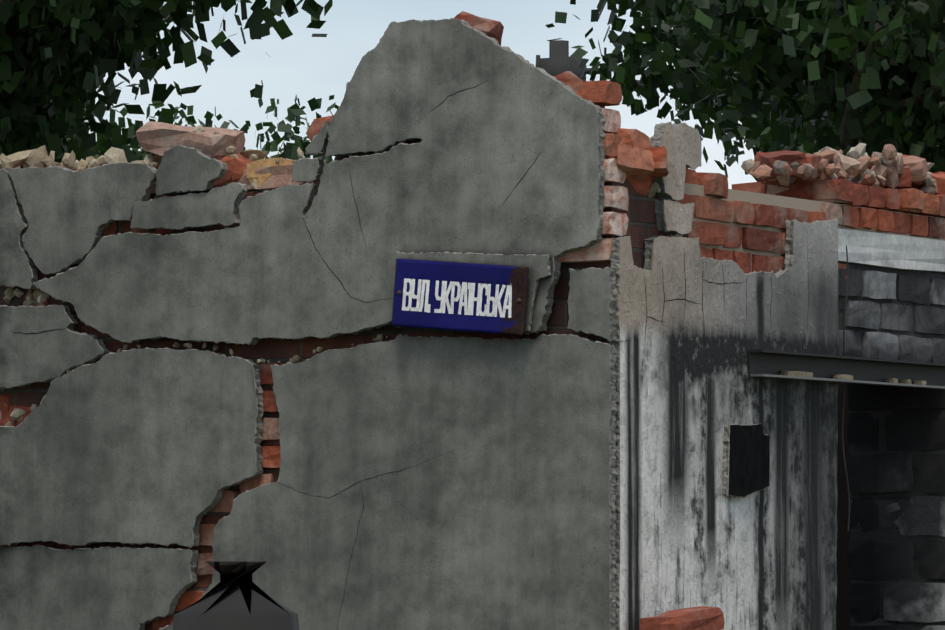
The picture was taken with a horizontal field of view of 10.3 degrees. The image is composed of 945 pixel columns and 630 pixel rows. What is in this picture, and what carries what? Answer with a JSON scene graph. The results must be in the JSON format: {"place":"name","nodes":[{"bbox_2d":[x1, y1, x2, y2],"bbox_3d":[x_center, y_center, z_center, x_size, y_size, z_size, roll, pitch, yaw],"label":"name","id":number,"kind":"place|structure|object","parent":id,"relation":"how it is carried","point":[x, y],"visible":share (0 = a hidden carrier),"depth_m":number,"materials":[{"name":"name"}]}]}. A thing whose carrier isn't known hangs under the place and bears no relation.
{"place":"outdoors","nodes":[
{"label":"outdoors","id":0,"kind":"place"},
{"bbox_2d":[333,139,421,160],"bbox_3d":[-0.018,-0.559,15.658,0.852,0.614,0.150,-2,-3,30],"label":"crack","id":1,"kind":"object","parent":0,"point":[337,158],"depth_m":15.74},
{"bbox_2d":[51,0,756,188],"label":"sky","id":2,"kind":"structure","parent":0,"point":[304,65],"materials":[{"name":"white"}]},
{"bbox_2d":[838,262,944,629],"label":"joint","id":3,"kind":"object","parent":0,"point":[887,529],"depth_m":17.43,"materials":[{"name":"grey concrete"}]},
{"bbox_2d":[838,268,944,629],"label":"wall blocks","id":4,"kind":"structure","parent":3,"relation":"attached to","point":[906,601],"depth_m":17.41,"materials":[{"name":"grey brick"}]},
{"label":"ground","id":5,"kind":"structure","parent":0,"visible":0},
{"bbox_2d":[12,53,262,159],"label":"tree","id":6,"kind":"object","parent":5,"relation":"on","point":[133,142],"visible":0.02,"depth_m":55.93,"materials":[{"name":"plant"}]},
{"bbox_2d":[0,0,332,168],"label":"tree","id":7,"kind":"object","parent":5,"relation":"on","point":[65,56],"visible":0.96,"depth_m":41.21,"materials":[{"name":"green plant"}]},
{"bbox_2d":[132,80,338,163],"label":"tree wood","id":8,"kind":"object","parent":5,"relation":"on","point":[289,150],"visible":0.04,"depth_m":92.73,"materials":[{"name":"green plant"}]},
{"bbox_2d":[0,179,670,629],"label":"brick wall","id":9,"kind":"structure","parent":5,"relation":"on","point":[642,221],"depth_m":15.85,"materials":[{"name":"red brick"}]},
{"bbox_2d":[0,169,37,289],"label":"plaster","id":10,"kind":"object","parent":9,"relation":"attached to","point":[17,267],"visible":0.85,"depth_m":16.29,"materials":[{"name":"grey concrete"}]},
{"bbox_2d":[0,305,109,389],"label":"plaster","id":11,"kind":"object","parent":9,"relation":"attached to","point":[29,359],"visible":0.98,"depth_m":16.21,"materials":[{"name":"grey paint"}]},
{"bbox_2d":[0,545,198,629],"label":"plaster","id":12,"kind":"object","parent":9,"relation":"attached to","point":[43,587],"visible":0.98,"depth_m":16.09,"materials":[{"name":"grey paint"}]},
{"bbox_2d":[0,347,263,547],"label":"plaster","id":13,"kind":"object","parent":9,"relation":"attached to","point":[161,446],"visible":1,"depth_m":16.02,"materials":[{"name":"grey paint"}]},
{"bbox_2d":[33,18,605,344],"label":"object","id":14,"kind":"object","parent":9,"relation":"attached to","point":[451,179],"visible":0.96,"depth_m":15.62,"materials":[{"name":"grey paint"}]},
{"bbox_2d":[6,161,156,274],"bbox_3d":[-1.197,-0.296,16.174,0.555,0.340,0.045,-2,-3,30],"label":"plaster","id":15,"kind":"object","parent":14,"relation":"attached to","point":[70,215],"visible":0.85,"depth_m":16.17,"materials":[{"name":"grey paint"}]},
{"bbox_2d":[130,182,246,229],"bbox_3d":[-0.862,-0.329,15.973,0.402,0.142,0.041,-2,-3,30],"label":"plaster","id":16,"kind":"object","parent":14,"relation":"attached to","point":[216,206],"visible":0.98,"depth_m":15.94,"materials":[{"name":"grey concrete"}]},
{"bbox_2d":[155,145,226,195],"bbox_3d":[-0.853,-0.440,15.961,0.252,0.152,0.058,-2,-3,30],"label":"plaster","id":17,"kind":"object","parent":16,"relation":"attached to","point":[181,169],"visible":1,"depth_m":15.95,"materials":[{"name":"grey concrete"}]},
{"bbox_2d":[13,81,485,623],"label":"plaster hairline cracks","id":18,"kind":"object","parent":14,"relation":"attached to","point":[351,297],"visible":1,"depth_m":15.65,"materials":[{"name":"black"}]},
{"bbox_2d":[292,155,324,182],"bbox_3d":[-0.490,-0.438,15.780,0.105,0.082,0.038,-2,-3,30],"label":"plaster","id":19,"kind":"object","parent":14,"relation":"attached to","point":[307,170],"visible":0.98,"depth_m":15.76,"materials":[{"name":"grey paint"}]},
{"bbox_2d":[305,121,328,155],"bbox_3d":[-0.460,-0.530,15.766,0.086,0.103,0.039,-2,-3,30],"label":"plaster","id":20,"kind":"object","parent":14,"relation":"attached to","point":[317,145],"visible":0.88,"depth_m":15.75,"materials":[{"name":"grey concrete"}]},
{"bbox_2d":[350,152,540,245],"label":"hairline cracks","id":21,"kind":"object","parent":14,"relation":"attached to","point":[502,204],"visible":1,"depth_m":15.41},
{"bbox_2d":[392,259,528,334],"bbox_3d":[-0.040,-0.054,15.429,0.456,0.200,0.024,4,0,30],"label":"street sign","id":22,"kind":"object","parent":14,"relation":"attached to","point":[515,277],"visible":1,"depth_m":15.44,"materials":[{"name":"blue metal"}]},
{"bbox_2d":[402,278,511,317],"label":"street sign letters","id":23,"kind":"object","parent":22,"relation":"attached to","point":[443,298],"visible":1,"depth_m":15.43,"materials":[{"name":"white paint"}]},
{"bbox_2d":[397,290,520,302],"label":"sign screws","id":24,"kind":"object","parent":22,"relation":"attached to","point":[399,293],"visible":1,"depth_m":15.33,"materials":[{"name":"brown"}]},
{"bbox_2d":[395,251,550,330],"bbox_3d":[0.001,-0.072,15.443,0.529,0.249,0.030,-2,-3,30],"label":"plaster sign pad","id":25,"kind":"object","parent":14,"relation":"attached to","point":[538,266],"visible":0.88,"depth_m":15.36,"materials":[{"name":"grey concrete"}]},
{"bbox_2d":[159,334,617,629],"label":"plaster","id":26,"kind":"object","parent":9,"relation":"attached to","point":[499,514],"visible":0.94,"depth_m":15.49,"materials":[{"name":"grey paint"}]},
{"bbox_2d":[173,561,298,629],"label":"shell hole","id":27,"kind":"object","parent":26,"relation":"attached to","point":[235,598],"visible":1,"depth_m":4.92,"materials":[{"name":"black"}]},
{"bbox_2d":[0,11,944,629],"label":"loose bricks","id":28,"kind":"object","parent":9,"relation":"on","point":[642,163],"visible":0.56,"depth_m":16.02,"materials":[{"name":"red brick"}]},
{"bbox_2d":[246,157,295,186],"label":"limestone block","id":29,"kind":"structure","parent":28,"relation":"on","point":[252,175],"depth_m":15.92,"materials":[{"name":"beige stone"}]},
{"bbox_2d":[0,125,661,425],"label":"rubble stones","id":30,"kind":"object","parent":28,"relation":"on","point":[39,157],"visible":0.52,"depth_m":16.29,"materials":[{"name":"stone"}]},
{"bbox_2d":[558,108,628,262],"bbox_3d":[0.310,-0.378,15.403,0.280,0.456,0.131,-2,-3,30],"label":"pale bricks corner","id":31,"kind":"object","parent":28,"relation":"on","point":[616,223],"visible":0.23,"depth_m":15.32,"materials":[{"name":"beige brick"}]},
{"bbox_2d":[671,183,944,271],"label":"mortar","id":32,"kind":"object","parent":28,"relation":"on","point":[774,200],"visible":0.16,"depth_m":16.20,"materials":[{"name":"beige concrete"}]},
{"bbox_2d":[741,143,937,193],"bbox_3d":[1.339,-0.464,17.204,0.282,0.171,1.783,-2,-3,30],"label":"rubble heap","id":33,"kind":"object","parent":28,"relation":"on","point":[886,165],"visible":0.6,"depth_m":16.86,"materials":[{"name":"stone"}]},
{"bbox_2d":[567,267,617,340],"bbox_3d":[0.354,-0.029,15.294,0.152,0.218,0.057,-2,-3,30],"label":"plaster","id":34,"kind":"object","parent":9,"relation":"attached to","point":[592,296],"visible":0.98,"depth_m":15.27,"materials":[{"name":"grey paint"}]},
{"bbox_2d":[609,218,838,629],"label":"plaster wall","id":35,"kind":"structure","parent":9,"relation":"attached to","point":[689,534],"depth_m":15.83,"materials":[{"name":"grey paint"}]},
{"bbox_2d":[607,266,631,341],"bbox_3d":[0.426,-0.032,15.311,0.047,0.225,0.091,-2,-3,30],"label":"broken plaster edge","id":36,"kind":"object","parent":35,"relation":"attached to","point":[623,316],"visible":0.75,"depth_m":15.29,"materials":[{"name":"grey paint"}]},
{"bbox_2d":[655,198,694,234],"bbox_3d":[0.599,-0.290,15.627,0.044,0.106,0.199,-2,-3,30],"label":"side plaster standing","id":37,"kind":"object","parent":35,"relation":"attached to","point":[674,217],"visible":1,"depth_m":15.59,"materials":[{"name":"grey concrete"}]},
{"bbox_2d":[650,121,701,200],"bbox_3d":[0.601,-0.456,15.629,0.047,0.235,0.278,-2,-3,30],"label":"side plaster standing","id":38,"kind":"object","parent":37,"relation":"on","point":[681,143],"visible":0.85,"depth_m":15.60,"materials":[{"name":"grey paint"}]},
{"bbox_2d":[644,243,808,351],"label":"cracks","id":39,"kind":"object","parent":35,"relation":"attached to","point":[702,298],"visible":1,"depth_m":15.64,"materials":[{"name":"black"}]},
{"bbox_2d":[722,423,769,497],"bbox_3d":[0.829,0.441,15.936,0.026,0.230,0.289,-2,-3,30],"label":"sooty plaster patch","id":40,"kind":"object","parent":35,"relation":"attached to","point":[746,459],"visible":0.98,"depth_m":15.90,"materials":[{"name":"black paint"}]},
{"bbox_2d":[748,350,944,389],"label":"steel channel beam","id":41,"kind":"structure","parent":35,"relation":"attached to","point":[821,367],"depth_m":16.53,"materials":[{"name":"grey metal"}]},
{"bbox_2d":[842,246,849,530],"bbox_3d":[1.173,0.231,16.548,0.023,0.900,0.035,-2,-3,30],"label":"dangling wire","id":42,"kind":"object","parent":41,"relation":"hanging from","point":[844,391],"visible":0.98,"depth_m":16.54,"materials":[{"name":"black"}]},
{"bbox_2d":[781,371,926,384],"bbox_3d":[1.210,0.200,16.575,0.037,0.020,1.005,-2,-3,30],"label":"mortar debris","id":43,"kind":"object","parent":41,"relation":"on","point":[839,376],"visible":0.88,"depth_m":16.47,"materials":[{"name":"concrete"}]},
{"bbox_2d":[838,228,944,273],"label":"concrete lintel","id":44,"kind":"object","parent":9,"relation":"on","point":[894,251],"visible":0.25,"depth_m":16.98,"materials":[{"name":"grey concrete"}]},
{"bbox_2d":[535,40,643,88],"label":"building","id":45,"kind":"structure","parent":5,"relation":"on","point":[555,63],"depth_m":75.14,"materials":[{"name":"grey concrete"}]},
{"bbox_2d":[546,0,930,181],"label":"tree","id":46,"kind":"object","parent":5,"relation":"on","point":[630,67],"visible":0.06,"depth_m":60.35,"materials":[{"name":"green plant"}]},
{"bbox_2d":[555,0,944,181],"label":"tree","id":47,"kind":"object","parent":5,"relation":"on","point":[851,54],"visible":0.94,"depth_m":42.37,"materials":[{"name":"green plant"}]},
{"bbox_2d":[836,383,849,629],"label":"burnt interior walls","id":48,"kind":"structure","parent":5,"relation":"on","point":[842,601],"depth_m":22.47,"materials":[{"name":"black"}]}
]}

